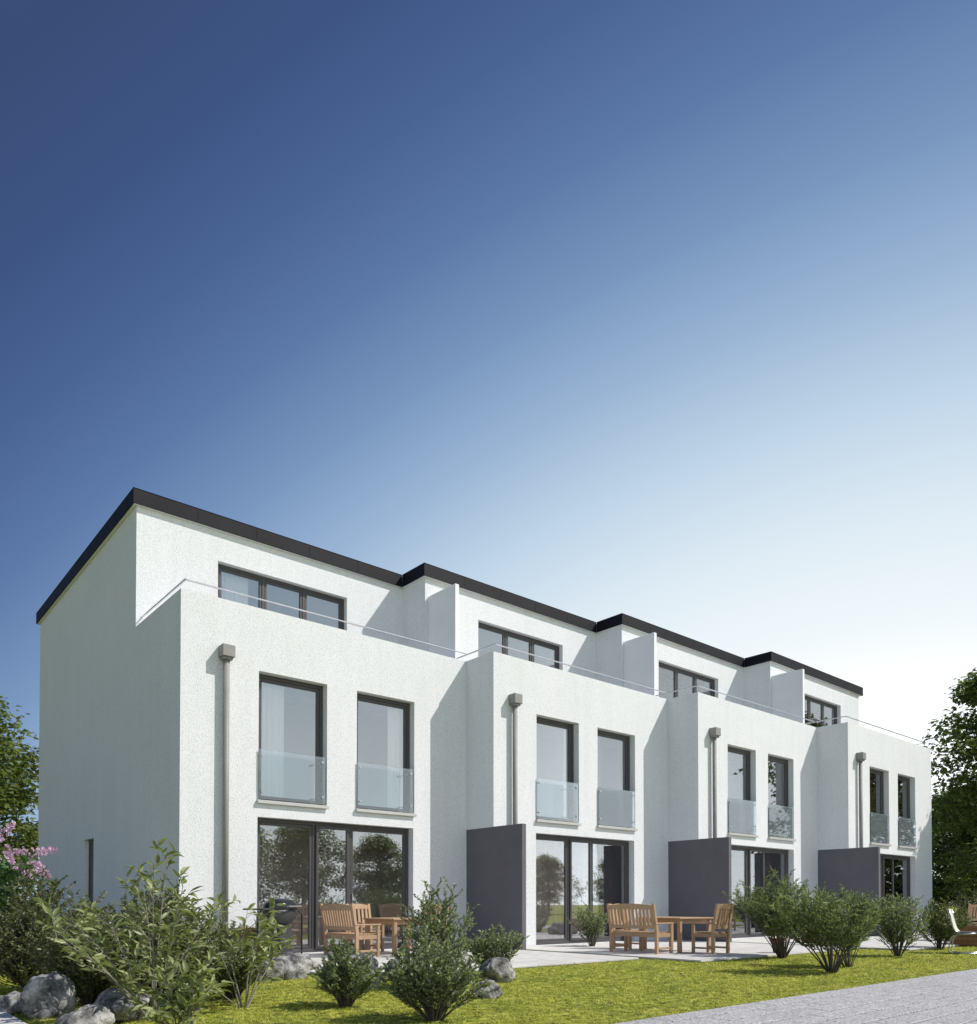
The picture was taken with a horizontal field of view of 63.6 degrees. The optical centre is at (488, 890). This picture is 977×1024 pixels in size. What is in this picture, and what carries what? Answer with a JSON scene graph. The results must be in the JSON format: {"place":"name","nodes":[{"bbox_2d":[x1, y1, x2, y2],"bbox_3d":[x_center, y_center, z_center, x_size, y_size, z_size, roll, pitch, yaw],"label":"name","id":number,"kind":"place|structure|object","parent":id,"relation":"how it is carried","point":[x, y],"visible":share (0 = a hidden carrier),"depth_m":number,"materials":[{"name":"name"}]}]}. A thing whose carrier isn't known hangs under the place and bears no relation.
{"place":"outdoors","nodes":[
{"label":"outdoors","id":0,"kind":"place"},
{"bbox_2d":[0,1012,26,1023],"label":"side path","id":1,"kind":"structure","parent":0,"point":[6,1018],"depth_m":6.20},
{"bbox_2d":[231,927,255,941],"bbox_3d":[-4.037,0.868,13.037,0.432,0.500,0.432,1,-1,-41],"label":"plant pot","id":2,"kind":"object","parent":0,"point":[254,931],"visible":0.24,"depth_m":12.91,"materials":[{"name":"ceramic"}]},
{"bbox_2d":[0,907,976,1023],"bbox_3d":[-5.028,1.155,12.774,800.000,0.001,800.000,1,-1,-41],"label":"lawn","id":3,"kind":"structure","parent":0,"point":[563,1007],"depth_m":8.16,"materials":[{"name":"green plant"}]},
{"bbox_2d":[0,991,23,1014],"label":"boulder","id":4,"kind":"object","parent":3,"relation":"on","point":[9,1003],"visible":0.52,"depth_m":6.65,"materials":[{"name":"stone"}]},
{"bbox_2d":[0,694,38,902],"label":"broadleaf tree","id":5,"kind":"object","parent":3,"relation":"on","point":[11,794],"visible":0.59,"depth_m":30.40,"materials":[{"name":"green plant"}]},
{"bbox_2d":[0,821,61,938],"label":"lilac bush","id":6,"kind":"object","parent":3,"relation":"on","point":[9,868],"visible":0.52,"depth_m":8.98,"materials":[{"name":"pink plant"}]},
{"bbox_2d":[19,971,77,1019],"bbox_3d":[-3.641,0.880,6.572,0.425,0.422,0.425,0,-1,-15],"label":"boulder","id":7,"kind":"object","parent":3,"relation":"on","point":[49,996],"visible":0.91,"depth_m":6.42,"materials":[{"name":"stone"}]},
{"bbox_2d":[0,863,110,988],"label":"hedge shrub","id":8,"kind":"object","parent":3,"relation":"on","point":[17,968],"visible":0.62,"depth_m":8.12,"materials":[{"name":"green plant"}]},
{"bbox_2d":[9,897,150,1004],"bbox_3d":[-3.792,0.564,7.368,1.254,1.011,1.109,0,-1,13],"label":"hedge shrub","id":9,"kind":"object","parent":3,"relation":"on","point":[90,986],"visible":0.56,"depth_m":7.16,"materials":[{"name":"green plant"}]},
{"bbox_2d":[55,1004,114,1023],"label":"boulder","id":10,"kind":"object","parent":3,"relation":"on","point":[92,1014],"visible":1,"depth_m":5.83,"materials":[{"name":"stone"}]},
{"bbox_2d":[93,987,150,1021],"bbox_3d":[-2.954,0.952,6.358,0.418,0.342,0.531,1,-1,-37],"label":"boulder","id":11,"kind":"object","parent":3,"relation":"on","point":[119,1005],"visible":0.66,"depth_m":6.21,"materials":[{"name":"stone"}]},
{"bbox_2d":[74,903,233,1000],"bbox_3d":[-3.071,0.581,7.272,1.355,0.979,1.235,0,-1,-12],"label":"hedge shrub","id":12,"kind":"object","parent":3,"relation":"on","point":[189,920],"visible":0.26,"depth_m":7.22,"materials":[{"name":"green plant"}]},
{"bbox_2d":[33,838,285,1020],"bbox_3d":[-2.819,0.312,6.495,1.927,1.491,1.693,1,-1,-41],"label":"broadleaf shrub","id":13,"kind":"object","parent":3,"relation":"on","point":[95,958],"visible":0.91,"depth_m":6.30,"materials":[{"name":"green plant"}]},
{"bbox_2d":[98,871,225,963],"bbox_3d":[-3.892,0.440,9.261,1.486,1.326,1.519,1,-1,-41],"label":"hedge shrub","id":14,"kind":"object","parent":3,"relation":"on","point":[132,914],"visible":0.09,"depth_m":9.04,"materials":[{"name":"green plant"}]},
{"bbox_2d":[129,945,233,1023],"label":"broadleaf shrub","id":15,"kind":"object","parent":3,"relation":"on","point":[178,1004],"visible":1,"depth_m":5.51,"materials":[{"name":"green plant"}]},
{"bbox_2d":[174,891,295,1007],"bbox_3d":[-2.491,0.528,7.093,1.475,1.076,1.104,0,-1,-10],"label":"broadleaf shrub","id":16,"kind":"object","parent":3,"relation":"on","point":[267,926],"visible":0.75,"depth_m":7.11,"materials":[{"name":"green plant"}]},
{"bbox_2d":[194,918,280,997],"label":"round bush","id":17,"kind":"object","parent":3,"relation":"on","point":[239,968],"visible":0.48,"depth_m":7.77,"materials":[{"name":"green plant"}]},
{"bbox_2d":[36,487,466,953],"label":"row house","id":18,"kind":"structure","parent":3,"relation":"on","point":[227,708],"depth_m":15.61,"materials":[{"name":"white paint"}]},
{"bbox_2d":[88,840,93,911],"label":"side door","id":19,"kind":"structure","parent":18,"relation":"in","point":[91,843],"depth_m":17.29,"materials":[{"name":"metal"}]},
{"bbox_2d":[218,564,343,629],"bbox_3d":[-4.413,-5.371,16.807,2.930,2.377,0.201,1,-1,-41],"label":"roof terrace door","id":20,"kind":"structure","parent":18,"relation":"in","point":[233,579],"depth_m":16.43,"materials":[{"name":"clear glass"}]},
{"bbox_2d":[256,674,328,808],"bbox_3d":[-3.580,-2.665,14.238,1.390,2.314,0.355,1,-1,-41],"label":"window","id":21,"kind":"structure","parent":18,"relation":"in","point":[271,689],"depth_m":14.22,"materials":[{"name":"clear glass"}]},
{"bbox_2d":[257,818,407,952],"bbox_3d":[-2.881,-0.060,14.874,3.289,2.402,0.110,1,-1,-41],"label":"terrace door","id":22,"kind":"structure","parent":18,"relation":"in","point":[313,827],"depth_m":14.58,"materials":[{"name":"clear glass"}]},
{"bbox_2d":[355,693,416,816],"bbox_3d":[-2.085,-2.643,15.521,1.390,2.314,0.355,1,-1,-41],"label":"window","id":23,"kind":"structure","parent":18,"relation":"in","point":[398,712],"depth_m":15.90,"materials":[{"name":"clear glass"}]},
{"bbox_2d":[255,958,284,980],"bbox_3d":[-2.676,1.003,9.641,0.370,0.360,0.363,1,-1,-32],"label":"boulder","id":24,"kind":"object","parent":3,"relation":"on","point":[279,966],"visible":0.35,"depth_m":9.54,"materials":[{"name":"stone"}]},
{"bbox_2d":[267,952,321,979],"bbox_3d":[-2.585,0.988,9.975,0.592,0.414,0.832,0,-1,23],"label":"boulder","id":25,"kind":"object","parent":3,"relation":"on","point":[298,965],"visible":0.5,"depth_m":9.89,"materials":[{"name":"stone"}]},
{"bbox_2d":[306,936,392,1007],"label":"round bush","id":26,"kind":"object","parent":3,"relation":"on","point":[340,973],"visible":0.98,"depth_m":7.09,"materials":[{"name":"green plant"}]},
{"bbox_2d":[351,953,380,988],"bbox_3d":[-1.470,0.950,8.796,0.563,0.503,0.536,0,-1,-5],"label":"boulder","id":27,"kind":"object","parent":3,"relation":"on","point":[375,965],"visible":0.18,"depth_m":8.70,"materials":[{"name":"stone"}]},
{"bbox_2d":[384,958,406,980],"bbox_3d":[-1.053,0.986,9.667,0.431,0.363,0.414,0,-1,21],"label":"boulder","id":28,"kind":"object","parent":3,"relation":"on","point":[390,966],"visible":0.08,"depth_m":9.53,"materials":[{"name":"stone"}]},
{"bbox_2d":[369,921,493,1021],"bbox_3d":[-0.432,0.649,6.320,1.060,0.812,0.884,1,-1,-41],"label":"round bush","id":29,"kind":"object","parent":3,"relation":"on","point":[427,985],"visible":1,"depth_m":6.24,"materials":[{"name":"green plant"}]},
{"bbox_2d":[395,877,479,979],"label":"round bush","id":30,"kind":"object","parent":3,"relation":"on","point":[439,925],"visible":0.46,"depth_m":8.73,"materials":[{"name":"green plant"}]},
{"bbox_2d":[268,948,638,978],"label":"terrace","id":31,"kind":"structure","parent":3,"relation":"on","point":[527,959],"depth_m":12.93,"materials":[{"name":"grey concrete"}]},
{"bbox_2d":[243,898,302,954],"bbox_3d":[-3.431,0.620,12.711,0.554,0.985,1.030,0,-1,24],"label":"barbecue grill","id":32,"kind":"object","parent":31,"relation":"on","point":[286,915],"visible":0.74,"depth_m":12.71,"materials":[{"name":"metal"}]},
{"bbox_2d":[320,904,381,955],"bbox_3d":[-2.407,0.679,13.687,0.585,0.900,1.114,1,-1,-41],"label":"garden bench","id":33,"kind":"object","parent":31,"relation":"on","point":[339,924],"visible":0.91,"depth_m":13.43,"materials":[{"name":"brown wood"}]},
{"bbox_2d":[347,904,383,950],"bbox_3d":[-2.335,0.700,14.912,0.534,0.900,0.585,1,-1,-41],"label":"garden chair","id":34,"kind":"object","parent":31,"relation":"on","point":[358,907],"visible":0.41,"depth_m":15.06,"materials":[{"name":"brown wood"}]},
{"bbox_2d":[363,917,432,955],"bbox_3d":[-1.553,0.818,14.259,1.060,0.641,1.000,1,-1,-41],"label":"garden table","id":35,"kind":"object","parent":31,"relation":"on","point":[394,922],"visible":0.52,"depth_m":13.80,"materials":[{"name":"brown wood"}]},
{"bbox_2d":[405,904,448,952],"bbox_3d":[-1.053,0.677,13.541,0.534,0.900,0.585,1,-1,-41],"label":"garden chair","id":36,"kind":"object","parent":31,"relation":"on","point":[407,926],"visible":0.09,"depth_m":13.50,"materials":[{"name":"brown wood"}]},
{"bbox_2d":[466,823,525,949],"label":"screen wall","id":37,"kind":"structure","parent":31,"relation":"on","point":[496,873],"depth_m":15.94,"materials":[{"name":"grey paint"}]},
{"bbox_2d":[472,980,502,998],"bbox_3d":[-0.015,0.999,7.885,0.322,0.217,0.284,1,-1,-28],"label":"boulder","id":38,"kind":"object","parent":3,"relation":"on","point":[493,991],"visible":0.64,"depth_m":7.78,"materials":[{"name":"stone"}]},
{"bbox_2d":[455,922,529,964],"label":"round bush","id":39,"kind":"object","parent":3,"relation":"on","point":[488,949],"visible":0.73,"depth_m":10.04,"materials":[{"name":"green plant"}]},
{"bbox_2d":[479,957,515,982],"bbox_3d":[0.101,0.991,9.476,0.471,0.389,0.386,0,-1,-25],"label":"boulder","id":40,"kind":"object","parent":3,"relation":"on","point":[497,969],"visible":0.83,"depth_m":9.35,"materials":[{"name":"stone"}]},
{"bbox_2d":[330,562,667,945],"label":"row house","id":41,"kind":"structure","parent":3,"relation":"on","point":[567,759],"depth_m":18.22,"materials":[{"name":"white paint"}]},
{"bbox_2d":[478,622,558,668],"bbox_3d":[0.764,-5.317,20.012,2.906,2.377,0.095,1,-1,-41],"label":"roof terrace door","id":42,"kind":"structure","parent":41,"relation":"in","point":[553,649],"depth_m":20.22,"materials":[{"name":"grey metal"}]},
{"bbox_2d":[535,717,580,825],"bbox_3d":[1.449,-2.612,17.383,1.380,2.314,0.352,1,-1,-41],"label":"window","id":43,"kind":"structure","parent":41,"relation":"in","point":[568,728],"depth_m":17.80,"materials":[{"name":"grey metal"}]},
{"bbox_2d":[536,834,628,944],"bbox_3d":[2.223,-0.016,18.350,3.940,2.431,0.511,1,-1,-41],"label":"terrace door","id":44,"kind":"structure","parent":41,"relation":"in","point":[569,870],"depth_m":18.19,"materials":[{"name":"clear glass"}]},
{"bbox_2d":[597,730,637,830],"bbox_3d":[2.943,-2.591,18.667,1.410,2.314,0.355,1,-1,-41],"label":"window","id":45,"kind":"structure","parent":41,"relation":"in","point":[613,749],"depth_m":18.80,"materials":[{"name":"clear glass"}]},
{"bbox_2d":[521,613,817,939],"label":"row house","id":46,"kind":"structure","parent":3,"relation":"on","point":[742,776],"depth_m":21.05,"materials":[{"name":"white paint"}]},
{"bbox_2d":[659,662,714,698],"bbox_3d":[5.788,-5.265,23.131,2.930,2.377,0.095,1,-1,-41],"label":"roof terrace door","id":47,"kind":"structure","parent":46,"relation":"in","point":[671,678],"depth_m":22.98,"materials":[{"name":"clear glass"}]},
{"bbox_2d":[727,746,758,837],"bbox_3d":[6.502,-2.559,20.529,1.387,2.314,0.356,1,-1,-41],"label":"window","id":48,"kind":"structure","parent":46,"relation":"in","point":[738,759],"depth_m":20.69,"materials":[{"name":"clear glass"}]},
{"bbox_2d":[731,845,787,937],"bbox_3d":[7.211,0.046,21.174,3.282,2.402,0.110,1,-1,-41],"label":"terrace door","id":49,"kind":"structure","parent":46,"relation":"in","point":[750,865],"depth_m":20.93,"materials":[{"name":"clear glass"}]},
{"bbox_2d":[768,756,795,840],"bbox_3d":[7.991,-2.538,21.800,1.417,2.314,0.345,1,-1,-41],"label":"window","id":50,"kind":"structure","parent":46,"relation":"in","point":[777,767],"depth_m":21.96,"materials":[{"name":"clear glass"}]},
{"bbox_2d":[526,940,857,962],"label":"terrace","id":51,"kind":"structure","parent":3,"relation":"on","point":[738,950],"depth_m":15.13,"materials":[{"name":"grey concrete"}]},
{"bbox_2d":[568,900,607,945],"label":"round bush","id":52,"kind":"object","parent":51,"relation":"on","point":[592,930],"visible":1,"depth_m":16.61,"materials":[{"name":"green plant"}]},
{"bbox_2d":[610,904,646,949],"bbox_3d":[2.791,0.713,15.725,0.534,0.900,0.585,1,-1,-41],"label":"garden chair","id":53,"kind":"object","parent":51,"relation":"on","point":[629,942],"visible":0.46,"depth_m":15.67,"materials":[{"name":"brown wood"}]},
{"bbox_2d":[606,904,673,953],"bbox_3d":[2.794,0.694,14.566,0.585,0.900,1.114,1,-1,-41],"label":"garden bench","id":54,"kind":"object","parent":51,"relation":"on","point":[656,933],"visible":1,"depth_m":14.37,"materials":[{"name":"brown wood"}]},
{"bbox_2d":[639,917,712,952],"bbox_3d":[3.572,0.832,15.073,1.060,0.641,1.000,1,-1,-41],"label":"garden table","id":55,"kind":"object","parent":51,"relation":"on","point":[679,921],"visible":0.7,"depth_m":14.68,"materials":[{"name":"brown wood"}]},
{"bbox_2d":[668,837,731,941],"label":"screen wall","id":56,"kind":"structure","parent":51,"relation":"on","point":[699,877],"depth_m":19.14,"materials":[{"name":"grey paint"}]},
{"bbox_2d":[690,904,733,953],"bbox_3d":[4.072,0.690,14.354,0.534,0.900,0.585,1,-1,-41],"label":"garden chair","id":57,"kind":"object","parent":51,"relation":"on","point":[713,933],"visible":1,"depth_m":14.24,"materials":[{"name":"brown wood"}]},
{"bbox_2d":[721,866,835,957],"bbox_3d":[4.794,0.368,13.609,1.935,1.618,1.864,1,-1,-41],"label":"willowy bush","id":58,"kind":"object","parent":3,"relation":"on","point":[761,921],"visible":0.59,"depth_m":13.51,"materials":[{"name":"green plant"}]},
{"bbox_2d":[764,885,881,972],"bbox_3d":[4.712,0.526,10.796,1.540,1.206,1.443,1,-1,-41],"label":"willowy bush","id":59,"kind":"object","parent":3,"relation":"on","point":[830,926],"visible":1,"depth_m":10.58,"materials":[{"name":"green plant"}]},
{"bbox_2d":[743,651,931,931],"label":"row house","id":60,"kind":"structure","parent":3,"relation":"on","point":[873,788],"depth_m":24.25,"materials":[{"name":"white paint"}]},
{"bbox_2d":[805,696,836,726],"bbox_3d":[10.965,-5.211,26.368,2.929,2.377,0.095,1,-1,-41],"label":"roof terrace door","id":61,"kind":"structure","parent":60,"relation":"in","point":[815,710],"depth_m":26.56,"materials":[{"name":"clear glass"}]},
{"bbox_2d":[870,769,891,845],"bbox_3d":[11.677,-2.505,23.759,1.380,2.314,0.347,1,-1,-41],"label":"window","id":62,"kind":"structure","parent":60,"relation":"in","point":[876,777],"depth_m":23.97,"materials":[{"name":"clear glass"}]},
{"bbox_2d":[880,854,910,925],"bbox_3d":[12.379,0.100,24.403,3.292,2.402,0.110,1,-1,-41],"label":"terrace door","id":63,"kind":"structure","parent":60,"relation":"in","point":[894,870],"depth_m":24.80,"materials":[{"name":"clear glass"}]},
{"bbox_2d":[898,776,917,848],"bbox_3d":[13.178,-2.484,25.045,1.383,2.314,0.345,1,-1,-41],"label":"window","id":64,"kind":"structure","parent":60,"relation":"in","point":[903,782],"depth_m":25.27,"materials":[{"name":"clear glass"}]},
{"bbox_2d":[787,883,887,966],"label":"willowy bush","id":65,"kind":"object","parent":3,"relation":"on","point":[847,959],"visible":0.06,"depth_m":11.63,"materials":[{"name":"green plant"}]},
{"bbox_2d":[732,936,957,950],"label":"terrace","id":66,"kind":"structure","parent":3,"relation":"on","point":[921,944],"depth_m":17.81,"materials":[{"name":"grey concrete"}]},
{"bbox_2d":[943,906,976,927],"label":"hedge shrub","id":67,"kind":"object","parent":66,"relation":"on","point":[968,924],"visible":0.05,"depth_m":18.95,"materials":[{"name":"green plant"}]},
{"bbox_2d":[818,847,880,936],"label":"screen wall","id":68,"kind":"structure","parent":3,"relation":"on","point":[855,870],"depth_m":22.24,"materials":[{"name":"grey paint"}]},
{"bbox_2d":[872,893,932,955],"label":"round bush","id":69,"kind":"object","parent":3,"relation":"on","point":[894,927],"visible":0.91,"depth_m":13.92,"materials":[{"name":"green plant"}]},
{"bbox_2d":[909,896,971,948],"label":"round bush","id":70,"kind":"object","parent":3,"relation":"on","point":[939,929],"visible":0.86,"depth_m":16.27,"materials":[{"name":"green plant"}]},
{"bbox_2d":[921,668,976,902],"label":"broadleaf tree","id":71,"kind":"object","parent":3,"relation":"on","point":[967,791],"visible":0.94,"depth_m":39.73,"materials":[{"name":"green plant"}]},
{"bbox_2d":[931,785,976,918],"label":"broadleaf tree","id":72,"kind":"object","parent":3,"relation":"on","point":[936,895],"visible":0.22,"depth_m":44.47,"materials":[{"name":"green plant"}]},
{"bbox_2d":[947,909,976,953],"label":"cantilever chair","id":73,"kind":"object","parent":3,"relation":"on","point":[952,919],"visible":1,"depth_m":14.84,"materials":[{"name":"metal"}]},
{"bbox_2d":[950,926,976,945],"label":"wooden planter","id":74,"kind":"object","parent":3,"relation":"on","point":[965,940],"visible":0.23,"depth_m":17.25,"materials":[{"name":"brown wood"}]},
{"bbox_2d":[0,0,976,905],"label":"sky","id":75,"kind":"structure","parent":0,"point":[661,313],"materials":[{"name":"blue"}]},
{"bbox_2d":[615,969,976,1023],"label":"path","id":76,"kind":"structure","parent":0,"point":[948,998],"depth_m":6.92,"materials":[{"name":"stone"}]},
{"bbox_2d":[948,888,976,922],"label":"hedge shrub","id":77,"kind":"object","parent":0,"point":[962,903],"visible":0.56,"depth_m":24.17,"materials":[{"name":"green plant"}]},
{"bbox_2d":[964,904,976,925],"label":"garden bench","id":78,"kind":"object","parent":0,"point":[970,908],"visible":0.22,"depth_m":20.99,"materials":[{"name":"brown wood"}]},
{"bbox_2d":[966,838,976,863],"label":"broadleaf tree","id":79,"kind":"object","parent":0,"point":[974,847],"visible":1,"depth_m":28.22,"materials":[{"name":"green plant"}]}
]}

